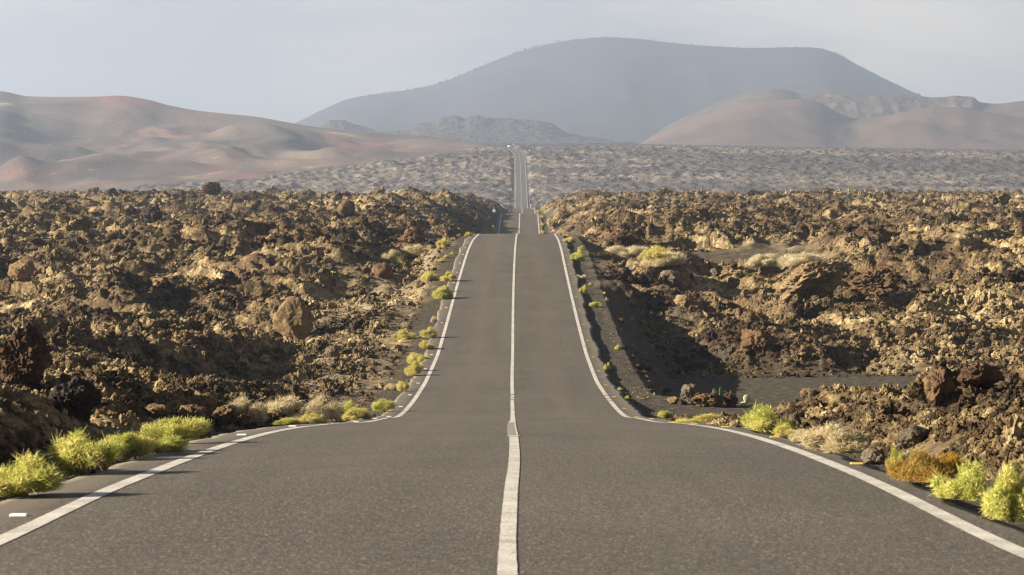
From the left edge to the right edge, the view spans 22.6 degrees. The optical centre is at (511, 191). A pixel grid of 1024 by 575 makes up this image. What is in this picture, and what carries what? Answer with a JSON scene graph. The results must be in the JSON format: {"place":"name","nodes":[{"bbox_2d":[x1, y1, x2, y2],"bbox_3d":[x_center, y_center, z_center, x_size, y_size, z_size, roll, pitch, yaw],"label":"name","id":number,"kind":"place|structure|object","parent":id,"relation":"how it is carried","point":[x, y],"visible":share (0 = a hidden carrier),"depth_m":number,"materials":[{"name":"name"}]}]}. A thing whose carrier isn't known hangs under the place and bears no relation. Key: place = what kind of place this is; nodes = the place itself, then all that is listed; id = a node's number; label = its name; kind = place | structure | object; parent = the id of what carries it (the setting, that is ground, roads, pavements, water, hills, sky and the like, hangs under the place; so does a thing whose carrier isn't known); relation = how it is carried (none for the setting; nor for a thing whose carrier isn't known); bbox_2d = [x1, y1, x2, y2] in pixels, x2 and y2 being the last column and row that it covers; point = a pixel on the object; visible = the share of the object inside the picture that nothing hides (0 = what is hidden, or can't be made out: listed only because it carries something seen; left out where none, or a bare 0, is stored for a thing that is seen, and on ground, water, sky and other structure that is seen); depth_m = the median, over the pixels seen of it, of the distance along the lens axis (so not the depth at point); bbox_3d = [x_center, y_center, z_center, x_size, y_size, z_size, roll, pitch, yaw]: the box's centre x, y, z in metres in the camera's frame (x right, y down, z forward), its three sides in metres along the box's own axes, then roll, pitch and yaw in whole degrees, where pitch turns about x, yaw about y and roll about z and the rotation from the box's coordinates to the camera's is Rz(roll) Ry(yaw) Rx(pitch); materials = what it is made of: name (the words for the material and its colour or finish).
{"place":"outdoors","nodes":[
{"label":"outdoors","id":0,"kind":"place"},
{"bbox_2d":[0,91,492,191],"bbox_3d":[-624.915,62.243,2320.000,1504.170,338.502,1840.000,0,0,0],"label":"ash hill","id":1,"kind":"structure","parent":0,"point":[58,144],"depth_m":2184.74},
{"bbox_2d":[321,115,639,143],"bbox_3d":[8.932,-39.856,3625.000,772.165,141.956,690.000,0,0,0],"label":"lava mound","id":2,"kind":"object","parent":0,"point":[477,128],"visible":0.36,"depth_m":3594.89,"materials":[{"name":"grey stone"}]},
{"bbox_2d":[0,147,1023,574],"bbox_3d":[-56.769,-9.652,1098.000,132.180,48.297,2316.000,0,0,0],"label":"road","id":3,"kind":"structure","parent":0,"point":[604,487],"depth_m":20.57,"materials":[{"name":"grey asphalt"}]},
{"bbox_2d":[0,448,73,497],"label":"roadside shrub","id":4,"kind":"object","parent":3,"relation":"on","point":[24,476],"visible":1,"depth_m":20.47,"materials":[{"name":"plant"}]},
{"bbox_2d":[117,420,191,452],"bbox_3d":[-3.992,2.713,28.225,0.853,0.369,0.714,0,0,40],"label":"roadside shrub","id":5,"kind":"object","parent":3,"relation":"on","point":[172,443],"visible":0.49,"depth_m":28.16,"materials":[{"name":"green plant"}]},
{"bbox_2d":[0,155,515,544],"bbox_3d":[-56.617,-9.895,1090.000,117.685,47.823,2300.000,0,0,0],"label":"road marking","id":6,"kind":"structure","parent":3,"relation":"on","point":[14,533],"depth_m":23.52,"materials":[{"name":"paint"}]},
{"bbox_2d":[271,417,300,424],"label":"roadside shrub","id":7,"kind":"object","parent":3,"relation":"on","point":[286,421],"visible":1,"depth_m":44.69,"materials":[{"name":"green plant"}]},
{"bbox_2d":[298,412,324,423],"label":"roadside shrub","id":8,"kind":"object","parent":3,"relation":"on","point":[313,418],"visible":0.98,"depth_m":49.71,"materials":[{"name":"yellow plant"}]},
{"bbox_2d":[341,407,374,420],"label":"roadside shrub","id":9,"kind":"object","parent":3,"relation":"on","point":[355,413],"visible":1,"depth_m":63.36,"materials":[{"name":"yellow plant"}]},
{"bbox_2d":[371,398,396,411],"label":"roadside shrub","id":10,"kind":"object","parent":3,"relation":"on","point":[381,405],"visible":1,"depth_m":77.33,"materials":[{"name":"yellow plant"}]},
{"bbox_2d":[396,381,409,390],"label":"verge tuft","id":11,"kind":"object","parent":3,"relation":"on","point":[401,386],"visible":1,"depth_m":90.84,"materials":[{"name":"yellow plant"}]},
{"bbox_2d":[403,364,420,374],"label":"verge tuft","id":12,"kind":"object","parent":3,"relation":"on","point":[412,370],"visible":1,"depth_m":100.38,"materials":[{"name":"yellow plant"}]},
{"bbox_2d":[418,340,435,348],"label":"verge tuft","id":13,"kind":"object","parent":3,"relation":"on","point":[424,344],"visible":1,"depth_m":114.37,"materials":[{"name":"yellow plant"}]},
{"bbox_2d":[419,326,436,337],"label":"verge tuft","id":14,"kind":"object","parent":3,"relation":"on","point":[429,332],"visible":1,"depth_m":119.49,"materials":[{"name":"yellow plant"}]},
{"bbox_2d":[430,286,454,298],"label":"verge tuft","id":15,"kind":"object","parent":3,"relation":"on","point":[443,293],"visible":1,"depth_m":140.28,"materials":[{"name":"plant"}]},
{"bbox_2d":[439,271,456,280],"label":"verge tuft","id":16,"kind":"object","parent":3,"relation":"on","point":[449,276],"visible":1,"depth_m":151.56,"materials":[{"name":"yellow plant"}]},
{"bbox_2d":[497,436,519,574],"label":"road marking","id":17,"kind":"object","parent":3,"relation":"on","point":[507,559],"visible":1,"depth_m":18.05,"materials":[{"name":"paint"}]},
{"bbox_2d":[507,422,515,434],"bbox_3d":[-0.011,3.564,38.650,0.129,0.978,12.700,0,0,0],"label":"road marking","id":18,"kind":"object","parent":3,"relation":"on","point":[510,428],"visible":0.98,"depth_m":35.73,"materials":[{"name":"paint"}]},
{"bbox_2d":[509,400,515,421],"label":"road marking","id":19,"kind":"object","parent":3,"relation":"on","point":[512,417],"visible":0.94,"depth_m":75.50,"materials":[{"name":"paint"}]},
{"bbox_2d":[504,147,522,393],"bbox_3d":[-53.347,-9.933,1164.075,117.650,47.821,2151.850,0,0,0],"label":"road marking","id":20,"kind":"object","parent":3,"relation":"on","point":[512,358],"visible":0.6,"depth_m":125.70,"materials":[{"name":"paint"}]},
{"bbox_2d":[508,147,607,394],"bbox_3d":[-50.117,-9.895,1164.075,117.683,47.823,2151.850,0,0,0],"label":"road marking","id":21,"kind":"object","parent":3,"relation":"on","point":[583,342],"visible":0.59,"depth_m":128.14,"materials":[{"name":"paint"}]},
{"bbox_2d":[657,410,673,418],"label":"roadside shrub","id":22,"kind":"object","parent":3,"relation":"on","point":[665,414],"visible":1,"depth_m":64.77,"materials":[{"name":"green plant"}]},
{"bbox_2d":[673,413,721,422],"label":"roadside shrub","id":23,"kind":"object","parent":3,"relation":"on","point":[704,418],"visible":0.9,"depth_m":52.98,"materials":[{"name":"yellow plant"}]},
{"bbox_2d":[771,424,796,436],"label":"roadside shrub","id":24,"kind":"object","parent":3,"relation":"on","point":[786,430],"visible":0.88,"depth_m":33.33,"materials":[{"name":"yellow plant"}]},
{"bbox_2d":[788,428,817,441],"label":"roadside shrub","id":25,"kind":"object","parent":3,"relation":"on","point":[794,435],"visible":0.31,"depth_m":31.02,"materials":[{"name":"plant"}]},
{"bbox_2d":[608,401,1023,557],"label":"road marking","id":26,"kind":"object","parent":3,"relation":"on","point":[991,538],"visible":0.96,"depth_m":20.35,"materials":[{"name":"paint"}]},
{"bbox_2d":[796,420,867,454],"bbox_3d":[3.490,2.664,27.929,0.930,0.364,0.776,2,-2,22],"label":"roadside shrub","id":27,"kind":"object","parent":3,"relation":"on","point":[835,438],"visible":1,"depth_m":27.80,"materials":[{"name":"plant"}]},
{"bbox_2d":[885,445,964,483],"bbox_3d":[3.562,2.350,22.138,0.706,0.350,0.618,0,-7,37],"label":"roadside shrub","id":28,"kind":"object","parent":3,"relation":"on","point":[917,467],"visible":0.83,"depth_m":22.02,"materials":[{"name":"plant"}]},
{"bbox_2d":[926,456,992,500],"bbox_3d":[3.547,2.257,20.194,0.544,0.365,0.616,0,0,23],"label":"roadside shrub","id":29,"kind":"object","parent":3,"relation":"on","point":[968,485],"visible":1,"depth_m":20.03,"materials":[{"name":"plant"}]},
{"bbox_2d":[978,456,1023,522],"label":"roadside shrub","id":30,"kind":"object","parent":3,"relation":"on","point":[1004,499],"visible":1,"depth_m":18.20,"materials":[{"name":"plant"}]},
{"bbox_2d":[0,142,1023,528],"bbox_3d":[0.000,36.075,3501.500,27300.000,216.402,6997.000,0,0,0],"label":"ground","id":31,"kind":"structure","parent":0,"point":[774,390],"depth_m":184.20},
{"bbox_2d":[8,259,34,281],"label":"lava boulder","id":32,"kind":"object","parent":31,"relation":"on","point":[19,270],"visible":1,"depth_m":155.39,"materials":[{"name":"brown stone"}]},
{"bbox_2d":[0,322,53,386],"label":"lava boulder","id":33,"kind":"object","parent":31,"relation":"on","point":[26,356],"visible":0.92,"depth_m":41.95,"materials":[{"name":"brown stone"}]},
{"bbox_2d":[54,317,92,347],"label":"clinker boulder","id":34,"kind":"object","parent":31,"relation":"on","point":[69,331],"visible":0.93,"depth_m":94.48,"materials":[{"name":"grey stone"}]},
{"bbox_2d":[55,214,94,230],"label":"clinker boulder","id":35,"kind":"object","parent":31,"relation":"on","point":[67,222],"visible":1,"depth_m":220.14,"materials":[{"name":"brown stone"}]},
{"bbox_2d":[48,375,102,422],"bbox_3d":[-6.056,2.869,35.351,0.807,0.666,0.807,0,0,0],"label":"lava boulder","id":36,"kind":"object","parent":31,"relation":"on","point":[78,398],"visible":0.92,"depth_m":35.22,"materials":[{"name":"grey stone"}]},
{"bbox_2d":[70,305,83,314],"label":"clinker boulder","id":37,"kind":"object","parent":31,"relation":"on","point":[76,309],"visible":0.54,"depth_m":122.42,"materials":[{"name":"grey stone"}]},
{"bbox_2d":[44,427,122,475],"bbox_3d":[-3.997,2.392,23.686,0.676,0.454,0.902,-9,6,-41],"label":"roadside shrub","id":38,"kind":"object","parent":31,"relation":"on","point":[74,454],"visible":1,"depth_m":23.54,"materials":[{"name":"plant"}]},
{"bbox_2d":[97,217,123,227],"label":"clinker boulder","id":39,"kind":"object","parent":31,"relation":"on","point":[109,221],"visible":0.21,"depth_m":235.01,"materials":[{"name":"stone"}]},
{"bbox_2d":[105,239,121,251],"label":"clinker boulder","id":40,"kind":"object","parent":31,"relation":"on","point":[111,245],"visible":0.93,"depth_m":189.96,"materials":[{"name":"brown stone"}]},
{"bbox_2d":[102,229,130,242],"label":"clinker boulder","id":41,"kind":"object","parent":31,"relation":"on","point":[114,235],"visible":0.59,"depth_m":196.07,"materials":[{"name":"stone"}]},
{"bbox_2d":[103,267,145,287],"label":"clinker boulder","id":42,"kind":"object","parent":31,"relation":"on","point":[136,280],"visible":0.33,"depth_m":145.18,"materials":[{"name":"brown stone"}]},
{"bbox_2d":[96,430,157,460],"bbox_3d":[-3.957,2.593,26.258,0.717,0.308,0.537,-5,1,-31],"label":"roadside shrub","id":43,"kind":"object","parent":31,"relation":"on","point":[131,446],"visible":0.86,"depth_m":26.27,"materials":[{"name":"green plant"}]},
{"bbox_2d":[105,346,159,371],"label":"clinker boulder","id":44,"kind":"object","parent":31,"relation":"on","point":[118,353],"visible":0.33,"depth_m":88.09,"materials":[{"name":"black stone"}]},
{"bbox_2d":[140,204,162,222],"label":"lava boulder","id":45,"kind":"object","parent":31,"relation":"on","point":[150,214],"visible":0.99,"depth_m":237.73,"materials":[{"name":"grey stone"}]},
{"bbox_2d":[144,403,170,415],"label":"lava boulder","id":46,"kind":"object","parent":31,"relation":"on","point":[154,409],"visible":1,"depth_m":38.80,"materials":[{"name":"brown stone"}]},
{"bbox_2d":[154,414,213,441],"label":"roadside shrub","id":47,"kind":"object","parent":31,"relation":"on","point":[185,428],"visible":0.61,"depth_m":30.66,"materials":[{"name":"plant"}]},
{"bbox_2d":[179,238,195,249],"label":"clinker boulder","id":48,"kind":"object","parent":31,"relation":"on","point":[186,241],"visible":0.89,"depth_m":188.27,"materials":[{"name":"stone"}]},
{"bbox_2d":[177,404,205,419],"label":"lava boulder","id":49,"kind":"object","parent":31,"relation":"on","point":[196,410],"visible":0.77,"depth_m":40.55,"materials":[{"name":"brown stone"}]},
{"bbox_2d":[191,391,218,413],"bbox_3d":[-5.686,3.897,47.235,0.541,0.433,0.541,0,0,0],"label":"lava boulder","id":50,"kind":"object","parent":31,"relation":"on","point":[209,401],"visible":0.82,"depth_m":47.11,"materials":[{"name":"brown stone"}]},
{"bbox_2d":[201,181,221,194],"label":"lava boulder","id":51,"kind":"object","parent":31,"relation":"on","point":[212,188],"visible":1,"depth_m":431.70,"materials":[{"name":"grey stone"}]},
{"bbox_2d":[202,412,222,427],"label":"lava boulder","id":52,"kind":"object","parent":31,"relation":"on","point":[217,419],"visible":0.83,"depth_m":42.23,"materials":[{"name":"black stone"}]},
{"bbox_2d":[213,404,238,426],"bbox_3d":[-4.938,3.866,43.975,0.482,0.428,0.482,0,0,0],"label":"lava boulder","id":53,"kind":"object","parent":31,"relation":"on","point":[228,413],"visible":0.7,"depth_m":43.84,"materials":[{"name":"brown stone"}]},
{"bbox_2d":[228,395,272,422],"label":"roadside shrub","id":54,"kind":"object","parent":31,"relation":"on","point":[257,413],"visible":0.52,"depth_m":47.60,"materials":[{"name":"plant"}]},
{"bbox_2d":[280,190,296,199],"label":"clinker boulder","id":55,"kind":"object","parent":31,"relation":"on","point":[287,194],"visible":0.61,"depth_m":422.64,"materials":[{"name":"beige stone"}]},
{"bbox_2d":[272,296,312,340],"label":"lava boulder","id":56,"kind":"object","parent":31,"relation":"on","point":[292,317],"visible":0.94,"depth_m":126.09,"materials":[{"name":"brown stone"}]},
{"bbox_2d":[265,394,336,424],"bbox_3d":[-4.849,4.749,56.132,1.940,0.729,1.618,2,-3,-29],"label":"roadside shrub","id":57,"kind":"object","parent":31,"relation":"on","point":[284,405],"visible":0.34,"depth_m":55.98,"materials":[{"name":"plant"}]},
{"bbox_2d":[302,393,343,419],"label":"roadside shrub","id":58,"kind":"object","parent":31,"relation":"on","point":[334,411],"visible":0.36,"depth_m":70.50,"materials":[{"name":"plant"}]},
{"bbox_2d":[325,345,339,356],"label":"lava boulder","id":59,"kind":"object","parent":31,"relation":"on","point":[332,351],"visible":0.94,"depth_m":114.05,"materials":[{"name":"beige stone"}]},
{"bbox_2d":[337,199,354,216],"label":"lava boulder","id":60,"kind":"object","parent":31,"relation":"on","point":[346,208],"visible":1,"depth_m":285.18,"materials":[{"name":"brown stone"}]},
{"bbox_2d":[337,399,355,412],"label":"roadside shrub","id":61,"kind":"object","parent":31,"relation":"on","point":[349,405],"visible":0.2,"depth_m":78.38,"materials":[{"name":"plant"}]},
{"bbox_2d":[371,262,392,278],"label":"lava boulder","id":62,"kind":"object","parent":31,"relation":"on","point":[383,270],"visible":1,"depth_m":168.68,"materials":[{"name":"brown stone"}]},
{"bbox_2d":[380,248,404,260],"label":"dry bush","id":63,"kind":"object","parent":31,"relation":"on","point":[393,254],"visible":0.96,"depth_m":194.24,"materials":[{"name":"plant"}]},
{"bbox_2d":[391,328,416,340],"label":"verge tuft","id":64,"kind":"object","parent":31,"relation":"on","point":[401,335],"visible":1,"depth_m":121.57,"materials":[{"name":"yellow plant"}]},
{"bbox_2d":[398,226,426,244],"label":"lava boulder","id":65,"kind":"object","parent":31,"relation":"on","point":[414,235],"visible":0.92,"depth_m":202.95,"materials":[{"name":"stone"}]},
{"bbox_2d":[400,244,428,257],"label":"dry bush","id":66,"kind":"object","parent":31,"relation":"on","point":[416,250],"visible":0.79,"depth_m":199.52,"materials":[{"name":"plant"}]},
{"bbox_2d":[406,352,429,363],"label":"verge tuft","id":67,"kind":"object","parent":31,"relation":"on","point":[419,358],"visible":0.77,"depth_m":109.65,"materials":[{"name":"yellow plant"}]},
{"bbox_2d":[420,270,438,280],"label":"verge tuft","id":68,"kind":"object","parent":31,"relation":"on","point":[430,276],"visible":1,"depth_m":155.15,"materials":[{"name":"yellow plant"}]},
{"bbox_2d":[435,237,450,246],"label":"verge tuft","id":69,"kind":"object","parent":31,"relation":"on","point":[442,242],"visible":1,"depth_m":188.89,"materials":[{"name":"yellow plant"}]},
{"bbox_2d":[546,216,565,229],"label":"clinker boulder","id":70,"kind":"object","parent":31,"relation":"on","point":[554,222],"visible":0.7,"depth_m":405.62,"materials":[{"name":"brown stone"}]},
{"bbox_2d":[557,210,572,218],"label":"clinker boulder","id":71,"kind":"object","parent":31,"relation":"on","point":[564,214],"visible":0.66,"depth_m":416.96,"materials":[{"name":"brown stone"}]},
{"bbox_2d":[570,249,584,260],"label":"verge tuft","id":72,"kind":"object","parent":31,"relation":"on","point":[578,256],"visible":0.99,"depth_m":169.96,"materials":[{"name":"plant"}]},
{"bbox_2d":[600,246,629,257],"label":"dry bush","id":73,"kind":"object","parent":31,"relation":"on","point":[616,251],"visible":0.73,"depth_m":198.21,"materials":[{"name":"beige plant"}]},
{"bbox_2d":[605,228,640,244],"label":"lava boulder","id":74,"kind":"object","parent":31,"relation":"on","point":[622,236],"visible":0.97,"depth_m":208.38,"materials":[{"name":"brown stone"}]},
{"bbox_2d":[623,244,648,256],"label":"dry bush","id":75,"kind":"object","parent":31,"relation":"on","point":[634,251],"visible":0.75,"depth_m":198.75,"materials":[{"name":"beige plant"}]},
{"bbox_2d":[640,245,675,260],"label":"dry bush","id":76,"kind":"object","parent":31,"relation":"on","point":[656,251],"visible":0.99,"depth_m":164.05,"materials":[{"name":"yellow plant"}]},
{"bbox_2d":[638,250,690,267],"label":"dry bush","id":77,"kind":"object","parent":31,"relation":"on","point":[677,259],"visible":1,"depth_m":163.94,"materials":[{"name":"beige plant"}]},
{"bbox_2d":[658,270,682,285],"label":"lava boulder","id":78,"kind":"object","parent":31,"relation":"on","point":[672,277],"visible":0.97,"depth_m":162.42,"materials":[{"name":"grey stone"}]},
{"bbox_2d":[673,294,693,307],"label":"lava boulder","id":79,"kind":"object","parent":31,"relation":"on","point":[686,300],"visible":1,"depth_m":147.08,"materials":[{"name":"brown stone"}]},
{"bbox_2d":[680,383,701,404],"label":"lava boulder","id":80,"kind":"object","parent":31,"relation":"on","point":[689,392],"visible":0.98,"depth_m":86.78,"materials":[{"name":"grey stone"}]},
{"bbox_2d":[691,391,723,406],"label":"lava boulder","id":81,"kind":"object","parent":31,"relation":"on","point":[712,399],"visible":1,"depth_m":86.40,"materials":[{"name":"brown stone"}]},
{"bbox_2d":[723,390,737,406],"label":"lava boulder","id":82,"kind":"object","parent":31,"relation":"on","point":[730,399],"visible":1,"depth_m":86.64,"materials":[{"name":"brown stone"}]},
{"bbox_2d":[727,277,739,287],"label":"lava boulder","id":83,"kind":"object","parent":31,"relation":"on","point":[732,282],"visible":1,"depth_m":165.44,"materials":[{"name":"grey stone"}]},
{"bbox_2d":[740,328,778,353],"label":"lava boulder","id":84,"kind":"object","parent":31,"relation":"on","point":[754,341],"visible":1,"depth_m":128.08,"materials":[{"name":"brown stone"}]},
{"bbox_2d":[742,253,776,268],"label":"dry bush","id":85,"kind":"object","parent":31,"relation":"on","point":[762,260],"visible":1,"depth_m":172.64,"materials":[{"name":"beige plant"}]},
{"bbox_2d":[738,401,797,434],"bbox_3d":[3.594,3.168,35.998,1.020,0.454,0.983,8,-4,28],"label":"roadside shrub","id":86,"kind":"object","parent":31,"relation":"on","point":[761,420],"visible":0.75,"depth_m":35.84,"materials":[{"name":"plant"}]},
{"bbox_2d":[776,251,828,266],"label":"dry bush","id":87,"kind":"object","parent":31,"relation":"on","point":[787,260],"visible":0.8,"depth_m":177.23,"materials":[{"name":"beige plant"}]},
{"bbox_2d":[772,260,845,303],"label":"lava boulder","id":88,"kind":"object","parent":31,"relation":"on","point":[821,279],"visible":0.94,"depth_m":149.23,"materials":[{"name":"brown stone"}]},
{"bbox_2d":[861,447,886,464],"bbox_3d":[3.493,2.549,24.650,0.258,0.170,0.258,6,0,0],"label":"lava boulder","id":89,"kind":"object","parent":31,"relation":"on","point":[872,455],"visible":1,"depth_m":24.58,"materials":[{"name":"grey stone"}]},
{"bbox_2d":[848,266,902,297],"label":"lava boulder","id":90,"kind":"object","parent":31,"relation":"on","point":[876,281],"visible":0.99,"depth_m":154.91,"materials":[{"name":"brown stone"}]},
{"bbox_2d":[886,444,905,468],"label":"roadside shrub","id":91,"kind":"object","parent":31,"relation":"on","point":[893,453],"visible":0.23,"depth_m":24.21,"materials":[{"name":"green plant"}]},
{"bbox_2d":[894,424,929,448],"bbox_3d":[4.785,2.920,30.453,0.444,0.296,0.394,0,0,-32],"label":"lava boulder","id":92,"kind":"object","parent":31,"relation":"on","point":[912,435],"visible":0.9,"depth_m":30.32,"materials":[{"name":"stone"}]},
{"bbox_2d":[907,356,962,398],"bbox_3d":[7.391,3.405,44.104,1.197,1.170,0.875,0,0,6],"label":"clinker boulder","id":93,"kind":"object","parent":31,"relation":"on","point":[916,389],"visible":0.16,"depth_m":43.90,"materials":[{"name":"brown stone"}]},
{"bbox_2d":[922,366,956,402],"bbox_3d":[7.022,3.207,42.145,0.538,0.688,0.531,0,0,-41],"label":"lava boulder","id":94,"kind":"object","parent":31,"relation":"on","point":[939,384],"visible":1,"depth_m":41.98,"materials":[{"name":"brown stone"}]},
{"bbox_2d":[936,449,967,474],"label":"roadside shrub","id":95,"kind":"object","parent":31,"relation":"on","point":[951,460],"visible":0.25,"depth_m":22.33,"materials":[{"name":"orange plant"}]},
{"bbox_2d":[957,361,1004,389],"bbox_3d":[7.750,3.076,42.556,0.797,0.539,0.696,0,0,-25],"label":"lava boulder","id":96,"kind":"object","parent":31,"relation":"on","point":[982,375],"visible":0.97,"depth_m":42.35,"materials":[{"name":"brown stone"}]},
{"bbox_2d":[982,191,1011,205],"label":"clinker boulder","id":97,"kind":"object","parent":31,"relation":"on","point":[998,197],"visible":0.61,"depth_m":394.61,"materials":[{"name":"stone"}]},
{"bbox_2d":[1003,269,1023,282],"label":"clinker boulder","id":98,"kind":"object","parent":31,"relation":"on","point":[1015,275],"visible":0.77,"depth_m":155.33,"materials":[{"name":"brown stone"}]},
{"bbox_2d":[0,0,1023,122],"label":"sky","id":99,"kind":"structure","parent":0,"point":[290,61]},
{"bbox_2d":[294,37,919,142],"bbox_3d":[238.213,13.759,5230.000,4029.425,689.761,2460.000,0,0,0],"label":"mountain","id":100,"kind":"structure","parent":0,"point":[625,89],"depth_m":5063.35,"materials":[{"name":"grey stone"}]},
{"bbox_2d":[341,35,920,100],"bbox_3d":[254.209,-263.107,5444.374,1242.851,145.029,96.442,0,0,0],"label":"skyline scrub","id":101,"kind":"object","parent":100,"relation":"on","point":[590,38],"visible":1,"depth_m":5440.01,"materials":[{"name":"grey plant"}]},
{"bbox_2d":[640,99,1023,149],"bbox_3d":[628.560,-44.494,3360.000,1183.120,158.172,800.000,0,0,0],"label":"crater hill","id":102,"kind":"structure","parent":0,"point":[797,122],"depth_m":3219.98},
{"bbox_2d":[643,88,1023,141],"bbox_3d":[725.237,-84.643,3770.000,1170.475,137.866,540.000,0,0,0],"label":"crater rim","id":103,"kind":"object","parent":102,"relation":"attached to","point":[861,105],"visible":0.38,"depth_m":3754.68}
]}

